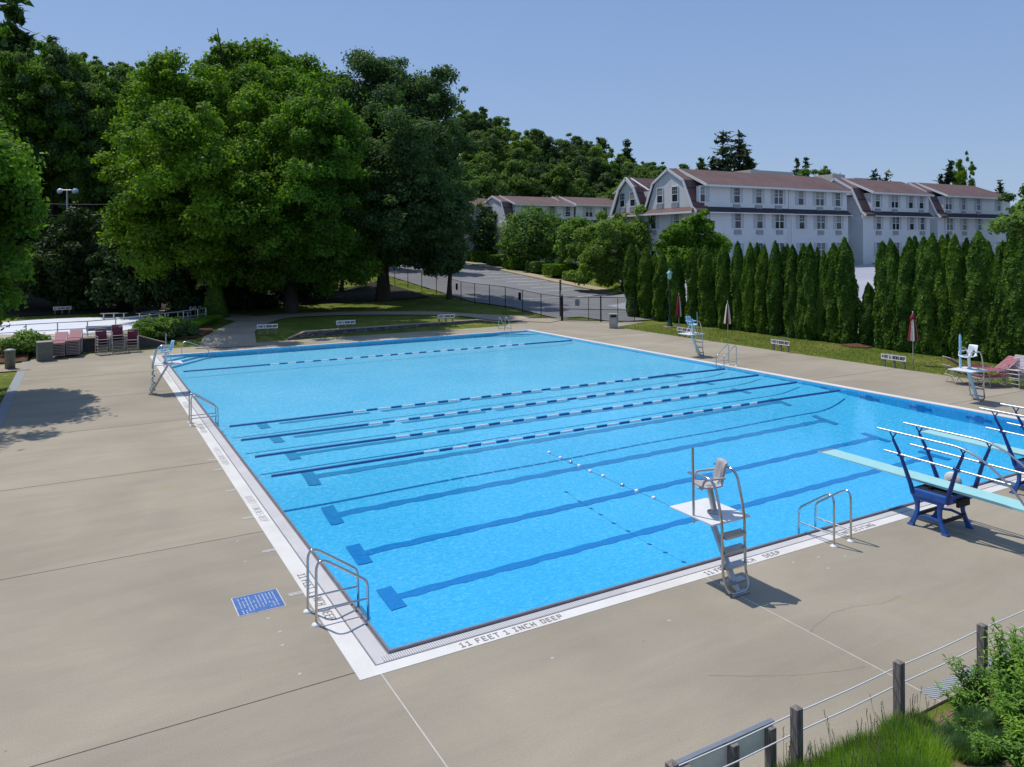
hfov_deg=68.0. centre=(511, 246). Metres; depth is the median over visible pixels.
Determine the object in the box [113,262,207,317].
yew tree
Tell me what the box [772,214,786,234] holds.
window
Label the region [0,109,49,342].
maple tree
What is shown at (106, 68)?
hillside tree
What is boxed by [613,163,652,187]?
hillside tree
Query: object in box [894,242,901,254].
window
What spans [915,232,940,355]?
arborvitae
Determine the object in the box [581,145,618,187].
hillside tree
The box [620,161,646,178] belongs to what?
hillside tree
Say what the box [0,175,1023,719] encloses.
ground
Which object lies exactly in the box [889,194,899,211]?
window
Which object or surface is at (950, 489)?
diving board
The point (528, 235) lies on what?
round tree
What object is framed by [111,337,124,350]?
pool chair
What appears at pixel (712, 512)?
lifeguard chair
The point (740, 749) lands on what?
bench
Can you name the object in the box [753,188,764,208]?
window
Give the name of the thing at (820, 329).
arborvitae
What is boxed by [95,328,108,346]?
pool chair
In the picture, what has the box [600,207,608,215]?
window
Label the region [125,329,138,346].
pool chair
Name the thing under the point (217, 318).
ornamental grass
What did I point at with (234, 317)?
path
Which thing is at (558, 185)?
hillside tree
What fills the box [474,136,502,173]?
hillside tree
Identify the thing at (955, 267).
arborvitae
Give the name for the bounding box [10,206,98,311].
yew tree
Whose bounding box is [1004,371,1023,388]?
pool chair
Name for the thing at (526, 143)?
hillside tree
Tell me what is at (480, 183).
hillside tree
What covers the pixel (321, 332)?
stone wall
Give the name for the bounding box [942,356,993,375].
chaise lounge
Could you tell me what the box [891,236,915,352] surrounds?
arborvitae
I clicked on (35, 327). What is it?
wading pool
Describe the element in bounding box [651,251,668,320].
arborvitae
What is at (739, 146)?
pine tree
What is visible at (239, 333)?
path
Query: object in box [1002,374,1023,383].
depth sign
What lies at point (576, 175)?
hillside conifer
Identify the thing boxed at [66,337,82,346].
chaise lounge
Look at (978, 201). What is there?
window
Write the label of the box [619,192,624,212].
window
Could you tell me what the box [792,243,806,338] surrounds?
arborvitae
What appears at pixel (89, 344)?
wall
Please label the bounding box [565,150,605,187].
hillside tree
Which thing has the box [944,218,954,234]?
window
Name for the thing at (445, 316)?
depth sign
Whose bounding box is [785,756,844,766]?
grass clump
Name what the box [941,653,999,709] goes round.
leafy plant
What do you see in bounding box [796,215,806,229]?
window
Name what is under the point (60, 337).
chaise lounge
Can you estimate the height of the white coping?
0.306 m
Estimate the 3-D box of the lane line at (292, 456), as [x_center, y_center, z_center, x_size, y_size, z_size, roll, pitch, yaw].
[2.576,6.056,27.911,21.394,0.313,1.016,0,0,-30]
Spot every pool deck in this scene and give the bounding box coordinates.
[0,314,199,339]
[0,320,1023,766]
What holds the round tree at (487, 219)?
on the ground at (430, 301)
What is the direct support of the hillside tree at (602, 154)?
on the ground at (430, 301)
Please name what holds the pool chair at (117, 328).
on the pool chair at (112, 336)
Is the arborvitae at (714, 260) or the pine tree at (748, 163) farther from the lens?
the pine tree at (748, 163)
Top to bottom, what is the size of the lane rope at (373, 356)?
0.086 m
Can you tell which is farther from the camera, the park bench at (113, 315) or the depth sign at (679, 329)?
the park bench at (113, 315)
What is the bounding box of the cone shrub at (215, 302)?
[200,273,228,317]
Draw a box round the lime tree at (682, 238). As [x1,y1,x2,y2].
[652,208,732,278]
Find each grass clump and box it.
[768,727,831,766]
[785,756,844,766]
[803,738,844,766]
[803,740,868,766]
[809,740,880,766]
[812,728,862,759]
[817,752,900,766]
[818,742,864,766]
[823,746,912,766]
[824,711,878,758]
[827,709,918,751]
[827,744,893,766]
[834,733,871,756]
[842,732,927,766]
[843,749,907,766]
[846,724,908,766]
[847,718,888,741]
[851,734,949,766]
[852,716,920,762]
[865,719,949,762]
[865,725,932,766]
[869,696,935,737]
[870,701,919,734]
[872,747,956,766]
[874,726,963,766]
[875,704,947,750]
[895,686,946,731]
[924,727,954,757]
[929,727,953,747]
[930,719,969,745]
[948,730,993,765]
[951,707,995,731]
[952,700,1001,730]
[954,725,985,750]
[963,704,1000,731]
[965,726,1005,759]
[974,716,1009,736]
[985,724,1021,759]
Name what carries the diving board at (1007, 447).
on the pool deck at (110, 650)
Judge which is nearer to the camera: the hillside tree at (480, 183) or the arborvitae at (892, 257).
the arborvitae at (892, 257)
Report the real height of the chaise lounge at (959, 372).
0.768 m
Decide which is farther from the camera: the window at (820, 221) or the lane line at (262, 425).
the window at (820, 221)
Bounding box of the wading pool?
[0,317,156,333]
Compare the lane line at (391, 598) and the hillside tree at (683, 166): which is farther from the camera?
the hillside tree at (683, 166)
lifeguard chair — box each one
[148,333,182,394]
[670,447,750,597]
[678,312,703,355]
[948,334,987,400]
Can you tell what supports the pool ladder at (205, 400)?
attached to the pool deck at (110, 650)
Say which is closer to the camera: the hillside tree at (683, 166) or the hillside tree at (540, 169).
the hillside tree at (540, 169)
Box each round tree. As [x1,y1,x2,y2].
[467,197,502,253]
[493,204,566,264]
[552,213,597,267]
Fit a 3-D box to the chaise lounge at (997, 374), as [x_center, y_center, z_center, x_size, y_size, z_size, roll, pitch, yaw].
[19.728,5.249,31.016,1.828,0.868,0.686,0,0,-8]
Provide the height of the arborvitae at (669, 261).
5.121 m
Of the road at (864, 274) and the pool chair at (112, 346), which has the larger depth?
the road at (864, 274)
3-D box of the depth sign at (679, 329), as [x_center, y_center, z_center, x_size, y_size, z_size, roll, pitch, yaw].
[10.949,5.476,48.209,0.116,0.668,1.280,0,0,-30]
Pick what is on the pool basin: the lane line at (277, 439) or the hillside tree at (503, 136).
the lane line at (277, 439)
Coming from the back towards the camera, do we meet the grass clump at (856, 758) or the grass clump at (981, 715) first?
the grass clump at (981, 715)
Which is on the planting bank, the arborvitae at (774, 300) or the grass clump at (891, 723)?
the grass clump at (891, 723)
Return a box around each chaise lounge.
[53,331,67,343]
[66,329,82,340]
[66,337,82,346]
[66,340,82,350]
[66,343,82,353]
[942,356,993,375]
[942,364,991,384]
[971,356,1019,379]
[971,363,1017,386]
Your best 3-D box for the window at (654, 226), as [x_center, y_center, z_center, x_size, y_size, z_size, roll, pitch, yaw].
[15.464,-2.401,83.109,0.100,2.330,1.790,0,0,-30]
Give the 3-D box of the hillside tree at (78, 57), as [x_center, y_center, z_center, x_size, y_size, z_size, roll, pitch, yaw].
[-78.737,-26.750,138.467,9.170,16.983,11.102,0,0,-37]
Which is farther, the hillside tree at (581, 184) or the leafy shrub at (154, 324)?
the hillside tree at (581, 184)
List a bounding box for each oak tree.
[327,46,478,300]
[410,158,479,298]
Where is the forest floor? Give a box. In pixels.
[5,281,429,316]
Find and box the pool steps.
[167,332,535,367]
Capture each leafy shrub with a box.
[0,326,52,352]
[131,315,168,332]
[134,327,154,337]
[151,328,182,340]
[156,314,185,331]
[170,324,199,336]
[184,320,199,329]
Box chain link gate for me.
[561,295,634,321]
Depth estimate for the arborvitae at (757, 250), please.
51.88 m
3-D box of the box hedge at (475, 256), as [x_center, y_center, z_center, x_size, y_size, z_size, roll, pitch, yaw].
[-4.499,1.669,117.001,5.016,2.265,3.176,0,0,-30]
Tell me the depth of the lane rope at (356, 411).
28.95 m
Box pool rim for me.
[162,330,1022,653]
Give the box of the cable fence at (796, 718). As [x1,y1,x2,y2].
[665,610,1023,766]
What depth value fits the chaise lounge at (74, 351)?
40.95 m
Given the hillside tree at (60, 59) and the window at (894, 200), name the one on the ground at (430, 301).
the hillside tree at (60, 59)
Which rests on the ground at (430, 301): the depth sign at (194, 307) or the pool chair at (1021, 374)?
the depth sign at (194, 307)
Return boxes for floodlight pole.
[57,188,78,211]
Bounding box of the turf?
[619,323,1023,385]
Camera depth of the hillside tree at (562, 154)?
178.12 m
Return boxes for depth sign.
[53,306,70,314]
[189,306,200,317]
[257,324,277,334]
[336,320,354,327]
[438,314,453,322]
[677,326,690,337]
[771,339,789,352]
[881,353,905,369]
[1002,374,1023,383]
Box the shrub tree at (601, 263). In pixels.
[563,204,654,293]
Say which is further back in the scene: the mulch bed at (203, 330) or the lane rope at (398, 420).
the mulch bed at (203, 330)
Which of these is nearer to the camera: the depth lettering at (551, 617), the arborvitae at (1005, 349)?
the depth lettering at (551, 617)
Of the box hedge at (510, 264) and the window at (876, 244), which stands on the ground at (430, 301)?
the box hedge at (510, 264)
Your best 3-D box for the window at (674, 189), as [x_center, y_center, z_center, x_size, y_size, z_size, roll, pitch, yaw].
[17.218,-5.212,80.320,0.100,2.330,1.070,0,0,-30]
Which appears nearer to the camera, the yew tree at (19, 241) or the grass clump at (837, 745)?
the grass clump at (837, 745)
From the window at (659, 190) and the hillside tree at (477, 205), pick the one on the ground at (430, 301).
the hillside tree at (477, 205)
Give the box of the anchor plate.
[207,459,302,596]
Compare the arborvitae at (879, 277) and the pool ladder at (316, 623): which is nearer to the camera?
the pool ladder at (316, 623)
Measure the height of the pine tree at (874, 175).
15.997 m
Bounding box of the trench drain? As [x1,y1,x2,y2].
[920,648,1009,699]
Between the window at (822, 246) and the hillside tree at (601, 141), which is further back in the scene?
the hillside tree at (601, 141)
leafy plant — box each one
[934,680,979,717]
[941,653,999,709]
[941,711,963,729]
[955,718,990,735]
[968,729,999,764]
[976,688,1023,728]
[979,623,1023,688]
[984,655,1023,713]
[987,731,1023,766]
[991,616,1023,680]
[999,714,1023,746]
[1006,631,1023,693]
[1010,651,1023,695]
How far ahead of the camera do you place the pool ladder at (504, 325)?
51.81 m
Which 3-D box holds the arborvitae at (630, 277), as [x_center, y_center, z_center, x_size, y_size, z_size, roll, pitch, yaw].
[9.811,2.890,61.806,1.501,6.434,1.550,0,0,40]
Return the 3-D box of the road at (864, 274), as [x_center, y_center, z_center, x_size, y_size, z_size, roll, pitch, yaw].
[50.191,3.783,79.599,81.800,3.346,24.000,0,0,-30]
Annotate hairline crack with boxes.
[709,666,864,675]
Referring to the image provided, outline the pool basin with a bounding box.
[167,330,1023,648]
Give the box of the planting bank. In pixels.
[933,689,1022,766]
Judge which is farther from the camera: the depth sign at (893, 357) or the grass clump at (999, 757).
the depth sign at (893, 357)
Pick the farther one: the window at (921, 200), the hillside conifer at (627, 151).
the hillside conifer at (627, 151)
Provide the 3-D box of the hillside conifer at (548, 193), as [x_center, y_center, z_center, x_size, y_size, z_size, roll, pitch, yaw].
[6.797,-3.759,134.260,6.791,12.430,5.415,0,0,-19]
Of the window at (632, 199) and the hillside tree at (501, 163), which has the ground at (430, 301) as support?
the hillside tree at (501, 163)
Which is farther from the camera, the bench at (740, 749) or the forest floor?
the forest floor
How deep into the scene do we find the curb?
30.61 m
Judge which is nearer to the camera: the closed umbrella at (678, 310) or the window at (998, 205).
the closed umbrella at (678, 310)
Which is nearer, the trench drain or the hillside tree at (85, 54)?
the trench drain
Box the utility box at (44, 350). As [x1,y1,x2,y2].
[35,340,53,361]
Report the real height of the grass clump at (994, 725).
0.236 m
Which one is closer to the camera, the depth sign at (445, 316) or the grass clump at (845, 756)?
the grass clump at (845, 756)
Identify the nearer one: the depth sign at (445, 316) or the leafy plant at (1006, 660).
the leafy plant at (1006, 660)
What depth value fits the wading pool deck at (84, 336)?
48.40 m
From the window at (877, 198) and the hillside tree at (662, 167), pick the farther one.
the hillside tree at (662, 167)
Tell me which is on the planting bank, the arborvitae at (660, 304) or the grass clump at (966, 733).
the grass clump at (966, 733)
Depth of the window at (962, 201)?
101.08 m
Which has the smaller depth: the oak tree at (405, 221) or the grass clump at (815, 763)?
the grass clump at (815, 763)
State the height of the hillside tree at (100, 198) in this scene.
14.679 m
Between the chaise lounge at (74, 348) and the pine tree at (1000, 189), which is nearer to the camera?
the chaise lounge at (74, 348)
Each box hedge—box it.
[465,250,497,262]
[486,254,503,266]
[501,255,536,269]
[525,260,555,272]
[542,263,578,275]
[561,270,580,280]
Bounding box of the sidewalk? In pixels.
[466,261,623,294]
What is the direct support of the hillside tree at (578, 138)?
on the ground at (430, 301)
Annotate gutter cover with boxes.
[157,330,1023,664]
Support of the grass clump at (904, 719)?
on the planting bank
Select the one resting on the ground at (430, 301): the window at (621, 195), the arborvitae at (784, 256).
the arborvitae at (784, 256)
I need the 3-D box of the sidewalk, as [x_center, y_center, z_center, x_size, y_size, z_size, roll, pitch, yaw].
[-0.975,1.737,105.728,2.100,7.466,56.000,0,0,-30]
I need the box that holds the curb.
[0,361,29,427]
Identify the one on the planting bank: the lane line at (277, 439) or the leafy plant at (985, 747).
the leafy plant at (985, 747)
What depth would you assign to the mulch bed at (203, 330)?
48.58 m
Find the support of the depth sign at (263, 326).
on the ground at (430, 301)
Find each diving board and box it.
[818,422,1023,536]
[917,403,1023,493]
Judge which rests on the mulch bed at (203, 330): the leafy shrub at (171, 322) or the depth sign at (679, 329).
the leafy shrub at (171, 322)
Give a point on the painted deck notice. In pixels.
(257, 602)
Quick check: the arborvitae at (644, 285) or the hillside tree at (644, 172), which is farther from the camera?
the hillside tree at (644, 172)
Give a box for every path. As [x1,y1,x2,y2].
[0,363,29,371]
[140,310,253,320]
[197,311,563,347]
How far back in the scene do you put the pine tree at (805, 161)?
139.88 m
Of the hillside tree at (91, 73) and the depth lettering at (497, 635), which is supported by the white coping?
the depth lettering at (497, 635)
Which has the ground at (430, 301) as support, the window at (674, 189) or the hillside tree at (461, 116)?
the hillside tree at (461, 116)
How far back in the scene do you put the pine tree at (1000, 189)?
124.89 m
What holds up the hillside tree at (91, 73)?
on the ground at (430, 301)
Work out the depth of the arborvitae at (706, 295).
54.12 m
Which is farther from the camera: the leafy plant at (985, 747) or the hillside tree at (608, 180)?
the hillside tree at (608, 180)
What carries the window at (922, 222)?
in the apartment building at (865, 217)
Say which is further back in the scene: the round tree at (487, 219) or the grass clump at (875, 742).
the round tree at (487, 219)
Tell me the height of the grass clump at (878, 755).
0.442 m
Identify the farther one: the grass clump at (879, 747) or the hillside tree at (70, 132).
the hillside tree at (70, 132)
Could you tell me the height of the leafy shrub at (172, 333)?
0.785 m
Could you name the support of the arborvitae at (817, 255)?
on the ground at (430, 301)
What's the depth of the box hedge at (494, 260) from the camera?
110.55 m
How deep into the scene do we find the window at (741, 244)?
81.02 m
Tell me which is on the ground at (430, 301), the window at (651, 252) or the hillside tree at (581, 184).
the hillside tree at (581, 184)
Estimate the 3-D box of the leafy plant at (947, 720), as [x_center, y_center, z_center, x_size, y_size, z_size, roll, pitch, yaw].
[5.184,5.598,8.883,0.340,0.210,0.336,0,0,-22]
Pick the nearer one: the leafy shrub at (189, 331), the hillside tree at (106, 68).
the leafy shrub at (189, 331)
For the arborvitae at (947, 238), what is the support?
on the ground at (430, 301)
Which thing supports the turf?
on the ground at (430, 301)
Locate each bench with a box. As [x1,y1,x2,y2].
[100,313,124,318]
[136,312,163,318]
[165,312,188,318]
[675,718,776,766]
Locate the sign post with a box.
[559,280,560,315]
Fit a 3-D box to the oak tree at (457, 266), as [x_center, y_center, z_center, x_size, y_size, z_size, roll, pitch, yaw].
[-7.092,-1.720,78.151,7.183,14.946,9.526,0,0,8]
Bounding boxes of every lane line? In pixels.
[257,367,715,428]
[270,373,748,442]
[285,380,785,459]
[301,387,831,484]
[321,395,878,524]
[346,405,931,564]
[376,416,991,609]
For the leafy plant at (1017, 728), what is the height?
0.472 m
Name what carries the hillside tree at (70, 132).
on the ground at (430, 301)
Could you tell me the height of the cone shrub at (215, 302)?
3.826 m
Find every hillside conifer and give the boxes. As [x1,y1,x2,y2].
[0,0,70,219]
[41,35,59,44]
[447,144,458,180]
[545,190,551,196]
[572,170,580,184]
[575,139,592,187]
[614,153,623,179]
[622,139,636,162]
[695,157,705,169]
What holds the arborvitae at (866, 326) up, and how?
on the mulch bed at (856, 345)
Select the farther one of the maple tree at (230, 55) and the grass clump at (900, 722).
the maple tree at (230, 55)
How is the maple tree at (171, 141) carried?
on the ground at (430, 301)
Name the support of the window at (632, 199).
in the apartment building at (865, 217)
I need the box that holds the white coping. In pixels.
[150,330,1023,680]
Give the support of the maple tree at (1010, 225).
on the ground at (430, 301)
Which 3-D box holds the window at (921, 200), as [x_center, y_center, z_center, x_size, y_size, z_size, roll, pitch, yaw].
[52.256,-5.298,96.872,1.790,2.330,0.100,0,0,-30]
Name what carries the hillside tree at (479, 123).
on the ground at (430, 301)
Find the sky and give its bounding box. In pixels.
[0,0,1023,207]
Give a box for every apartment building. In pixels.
[464,195,613,262]
[608,168,1016,282]
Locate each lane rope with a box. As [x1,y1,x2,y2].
[176,340,571,371]
[223,368,727,427]
[233,374,762,441]
[243,381,800,457]
[262,389,843,477]
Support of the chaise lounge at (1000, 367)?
on the chaise lounge at (997, 374)
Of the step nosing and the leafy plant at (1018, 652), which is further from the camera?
the step nosing
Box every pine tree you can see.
[695,156,721,170]
[702,130,742,171]
[727,130,757,170]
[731,147,758,170]
[792,158,800,175]
[801,157,811,174]
[867,168,881,179]
[880,169,892,180]
[933,174,946,183]
[942,160,956,184]
[994,180,1005,193]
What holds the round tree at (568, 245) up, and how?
on the ground at (430, 301)
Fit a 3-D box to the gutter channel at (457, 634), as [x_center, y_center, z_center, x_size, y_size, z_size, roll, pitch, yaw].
[-0.368,5.982,31.620,22.995,0.290,34.755,0,0,-30]
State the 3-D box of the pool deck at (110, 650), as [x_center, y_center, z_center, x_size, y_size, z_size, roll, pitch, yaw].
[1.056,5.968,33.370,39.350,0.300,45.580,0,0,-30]
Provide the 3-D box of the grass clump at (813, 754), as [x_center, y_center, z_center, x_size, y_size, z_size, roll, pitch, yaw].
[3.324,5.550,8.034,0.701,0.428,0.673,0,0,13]
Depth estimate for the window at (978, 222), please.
102.82 m
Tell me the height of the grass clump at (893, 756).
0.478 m
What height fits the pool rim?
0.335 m
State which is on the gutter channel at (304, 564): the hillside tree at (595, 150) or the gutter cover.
the gutter cover
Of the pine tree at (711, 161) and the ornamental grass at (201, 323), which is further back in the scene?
the pine tree at (711, 161)
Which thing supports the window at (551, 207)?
in the apartment building at (588, 208)
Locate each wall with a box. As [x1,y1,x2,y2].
[33,335,166,354]
[288,319,501,339]
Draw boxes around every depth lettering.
[246,495,267,520]
[297,573,335,619]
[460,622,535,646]
[539,614,560,622]
[703,558,753,574]
[842,523,874,533]
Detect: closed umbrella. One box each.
[676,293,681,325]
[724,301,731,338]
[908,311,917,364]
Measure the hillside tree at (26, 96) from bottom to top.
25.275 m
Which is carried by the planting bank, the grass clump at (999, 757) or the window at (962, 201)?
the grass clump at (999, 757)
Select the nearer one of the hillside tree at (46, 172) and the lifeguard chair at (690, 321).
the lifeguard chair at (690, 321)
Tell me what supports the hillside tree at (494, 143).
on the ground at (430, 301)
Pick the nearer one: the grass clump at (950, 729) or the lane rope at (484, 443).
the grass clump at (950, 729)
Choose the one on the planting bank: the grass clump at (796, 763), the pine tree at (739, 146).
the grass clump at (796, 763)
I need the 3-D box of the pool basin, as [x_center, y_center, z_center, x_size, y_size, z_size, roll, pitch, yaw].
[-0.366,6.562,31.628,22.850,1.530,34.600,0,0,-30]
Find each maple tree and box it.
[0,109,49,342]
[87,46,305,315]
[185,28,339,104]
[221,53,384,312]
[982,196,1023,250]
[997,183,1023,216]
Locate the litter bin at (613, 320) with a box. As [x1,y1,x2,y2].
[609,313,617,327]
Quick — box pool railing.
[0,307,205,339]
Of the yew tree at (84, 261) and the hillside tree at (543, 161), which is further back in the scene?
the hillside tree at (543, 161)
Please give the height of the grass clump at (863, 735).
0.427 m
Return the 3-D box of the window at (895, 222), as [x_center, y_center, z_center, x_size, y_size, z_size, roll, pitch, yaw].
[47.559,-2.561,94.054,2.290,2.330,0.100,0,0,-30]
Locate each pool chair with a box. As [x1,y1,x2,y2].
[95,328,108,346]
[95,332,109,349]
[95,340,109,352]
[95,341,109,355]
[111,324,124,342]
[111,329,124,345]
[111,334,124,347]
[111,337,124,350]
[111,340,124,353]
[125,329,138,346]
[125,332,138,349]
[125,341,138,352]
[1004,354,1023,380]
[1004,361,1023,384]
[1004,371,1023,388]
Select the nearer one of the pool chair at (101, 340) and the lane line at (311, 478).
the lane line at (311, 478)
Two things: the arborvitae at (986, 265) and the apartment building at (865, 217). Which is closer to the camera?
the arborvitae at (986, 265)
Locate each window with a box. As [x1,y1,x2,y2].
[547,206,556,214]
[563,206,571,216]
[583,206,594,216]
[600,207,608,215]
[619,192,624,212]
[630,191,635,211]
[648,215,658,234]
[648,242,656,257]
[656,187,662,208]
[671,186,678,207]
[671,214,682,223]
[697,185,709,202]
[730,187,742,207]
[731,213,743,233]
[732,242,743,256]
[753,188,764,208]
[754,214,765,234]
[754,242,765,248]
[771,189,785,208]
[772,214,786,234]
[772,242,786,251]
[795,191,805,205]
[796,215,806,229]
[796,242,806,254]
[813,191,825,210]
[814,215,826,234]
[814,242,827,256]
[832,192,842,210]
[833,216,843,234]
[873,194,881,211]
[874,216,882,234]
[874,242,879,255]
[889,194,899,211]
[890,217,900,234]
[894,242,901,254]
[906,195,914,208]
[907,217,915,229]
[917,196,925,212]
[918,217,926,234]
[943,197,953,213]
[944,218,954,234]
[959,198,966,213]
[960,218,967,234]
[974,198,981,214]
[975,219,982,230]
[995,199,1001,211]
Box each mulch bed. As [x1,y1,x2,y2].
[0,348,29,362]
[158,324,213,339]
[841,343,874,347]
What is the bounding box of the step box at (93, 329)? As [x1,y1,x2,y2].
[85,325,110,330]
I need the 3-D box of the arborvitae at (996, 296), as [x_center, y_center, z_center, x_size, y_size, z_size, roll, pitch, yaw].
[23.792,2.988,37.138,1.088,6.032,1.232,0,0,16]
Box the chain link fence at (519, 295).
[395,267,561,320]
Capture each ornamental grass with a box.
[185,319,203,327]
[189,318,212,325]
[195,316,219,324]
[199,314,222,322]
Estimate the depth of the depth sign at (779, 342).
41.56 m
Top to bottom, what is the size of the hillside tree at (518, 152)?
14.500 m
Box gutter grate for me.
[380,588,626,661]
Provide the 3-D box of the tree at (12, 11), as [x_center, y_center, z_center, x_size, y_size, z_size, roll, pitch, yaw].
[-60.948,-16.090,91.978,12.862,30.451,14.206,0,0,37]
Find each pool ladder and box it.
[187,393,219,426]
[303,548,370,626]
[498,317,510,334]
[716,344,737,368]
[798,489,854,547]
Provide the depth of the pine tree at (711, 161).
125.80 m
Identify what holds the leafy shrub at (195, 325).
on the mulch bed at (203, 330)
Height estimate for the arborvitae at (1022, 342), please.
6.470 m
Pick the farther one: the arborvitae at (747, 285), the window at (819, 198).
the window at (819, 198)
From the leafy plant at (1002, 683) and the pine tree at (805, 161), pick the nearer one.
the leafy plant at (1002, 683)
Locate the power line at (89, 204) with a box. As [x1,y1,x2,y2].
[44,203,105,214]
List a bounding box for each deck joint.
[0,332,1019,766]
[381,518,1023,766]
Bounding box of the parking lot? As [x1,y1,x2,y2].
[389,264,626,317]
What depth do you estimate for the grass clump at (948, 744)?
8.42 m
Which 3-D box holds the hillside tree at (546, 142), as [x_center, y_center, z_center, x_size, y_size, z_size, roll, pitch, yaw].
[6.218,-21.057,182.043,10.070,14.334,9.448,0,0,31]
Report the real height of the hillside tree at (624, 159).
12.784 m
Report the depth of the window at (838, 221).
89.29 m
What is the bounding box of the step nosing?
[167,333,519,366]
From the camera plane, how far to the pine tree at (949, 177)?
121.82 m
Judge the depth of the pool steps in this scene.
41.24 m
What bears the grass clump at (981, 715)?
on the planting bank
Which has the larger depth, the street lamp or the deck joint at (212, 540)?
the street lamp
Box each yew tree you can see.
[0,216,52,307]
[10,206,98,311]
[42,218,133,310]
[84,229,161,314]
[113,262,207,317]
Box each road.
[585,314,667,321]
[607,265,874,308]
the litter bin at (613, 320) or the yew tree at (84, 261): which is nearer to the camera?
the litter bin at (613, 320)
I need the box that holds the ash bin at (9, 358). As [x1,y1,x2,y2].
[4,349,15,368]
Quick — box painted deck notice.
[231,588,285,616]
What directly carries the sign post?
on the parking lot
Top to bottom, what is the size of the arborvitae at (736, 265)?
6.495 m
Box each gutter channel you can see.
[156,356,1013,665]
[163,358,1015,653]
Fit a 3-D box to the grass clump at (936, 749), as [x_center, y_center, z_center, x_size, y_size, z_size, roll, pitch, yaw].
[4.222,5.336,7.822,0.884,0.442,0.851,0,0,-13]
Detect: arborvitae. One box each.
[623,243,639,316]
[636,246,653,318]
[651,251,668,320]
[652,253,657,285]
[665,255,686,322]
[666,258,671,319]
[684,247,698,324]
[697,244,717,326]
[712,248,717,324]
[715,243,732,329]
[729,241,745,330]
[739,242,756,332]
[754,242,760,329]
[754,244,768,334]
[765,240,783,335]
[781,245,786,333]
[782,243,789,323]
[782,244,798,337]
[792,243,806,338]
[801,242,819,339]
[815,247,820,269]
[816,250,827,340]
[823,242,840,342]
[834,237,860,343]
[857,282,874,344]
[872,240,887,348]
[879,237,899,349]
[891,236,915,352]
[909,236,926,353]
[912,235,918,250]
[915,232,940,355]
[931,234,951,356]
[943,233,970,358]
[945,233,949,246]
[958,230,986,360]
[961,237,969,268]
[977,240,994,361]
[986,246,1003,363]
[994,235,1016,361]
[1000,241,1005,253]
[1002,239,1023,362]
[1019,334,1023,357]
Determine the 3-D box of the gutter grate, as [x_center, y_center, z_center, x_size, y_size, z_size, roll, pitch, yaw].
[0.028,5.818,11.760,4.300,0.012,0.145,0,0,-30]
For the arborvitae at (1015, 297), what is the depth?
35.95 m
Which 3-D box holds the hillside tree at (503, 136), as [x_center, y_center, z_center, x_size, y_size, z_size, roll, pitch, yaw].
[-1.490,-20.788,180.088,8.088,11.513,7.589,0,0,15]
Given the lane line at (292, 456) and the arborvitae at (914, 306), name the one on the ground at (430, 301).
the arborvitae at (914, 306)
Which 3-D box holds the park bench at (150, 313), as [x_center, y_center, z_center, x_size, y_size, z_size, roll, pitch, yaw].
[-27.832,5.334,58.346,1.900,0.470,0.340,0,0,-16]
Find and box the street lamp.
[663,268,676,327]
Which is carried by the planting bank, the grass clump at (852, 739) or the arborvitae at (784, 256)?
the grass clump at (852, 739)
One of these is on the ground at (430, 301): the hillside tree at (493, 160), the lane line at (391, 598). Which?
the hillside tree at (493, 160)
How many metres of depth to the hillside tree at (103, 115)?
82.53 m
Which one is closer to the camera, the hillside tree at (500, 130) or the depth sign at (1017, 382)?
the depth sign at (1017, 382)
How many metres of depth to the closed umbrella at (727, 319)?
46.93 m
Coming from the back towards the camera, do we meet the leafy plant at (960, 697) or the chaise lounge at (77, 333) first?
the chaise lounge at (77, 333)
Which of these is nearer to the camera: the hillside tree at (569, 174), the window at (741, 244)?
the window at (741, 244)
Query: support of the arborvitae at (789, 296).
on the ground at (430, 301)
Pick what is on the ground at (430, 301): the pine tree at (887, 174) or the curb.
the pine tree at (887, 174)
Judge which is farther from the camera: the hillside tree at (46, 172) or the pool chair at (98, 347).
the hillside tree at (46, 172)
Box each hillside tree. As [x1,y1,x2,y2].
[0,25,85,177]
[0,41,97,239]
[1,73,69,186]
[20,110,76,245]
[25,59,122,247]
[48,103,124,242]
[67,51,106,72]
[67,75,99,94]
[68,60,150,123]
[71,52,102,65]
[75,145,132,226]
[76,80,137,196]
[84,61,99,82]
[97,65,110,82]
[108,61,135,74]
[441,105,473,133]
[450,183,481,236]
[454,106,498,138]
[455,162,508,195]
[457,145,491,175]
[466,128,506,161]
[466,169,509,198]
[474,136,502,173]
[484,116,516,145]
[486,151,499,173]
[494,135,511,155]
[497,131,541,164]
[499,159,541,196]
[499,161,507,179]
[504,147,538,178]
[527,129,559,161]
[528,128,547,160]
[528,158,565,196]
[534,154,548,164]
[539,164,579,196]
[545,140,580,163]
[548,157,572,176]
[554,133,584,158]
[559,156,576,171]
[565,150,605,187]
[574,178,597,197]
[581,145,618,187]
[588,137,613,159]
[590,144,608,163]
[590,168,618,193]
[596,187,616,197]
[606,191,614,199]
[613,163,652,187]
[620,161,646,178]
[621,156,639,168]
[632,165,656,178]
[637,170,662,178]
[643,162,666,170]
[673,163,689,168]
[794,165,840,176]
[949,151,976,185]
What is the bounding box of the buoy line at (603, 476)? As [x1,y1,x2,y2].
[547,451,668,505]
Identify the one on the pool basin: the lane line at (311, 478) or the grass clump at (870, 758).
the lane line at (311, 478)

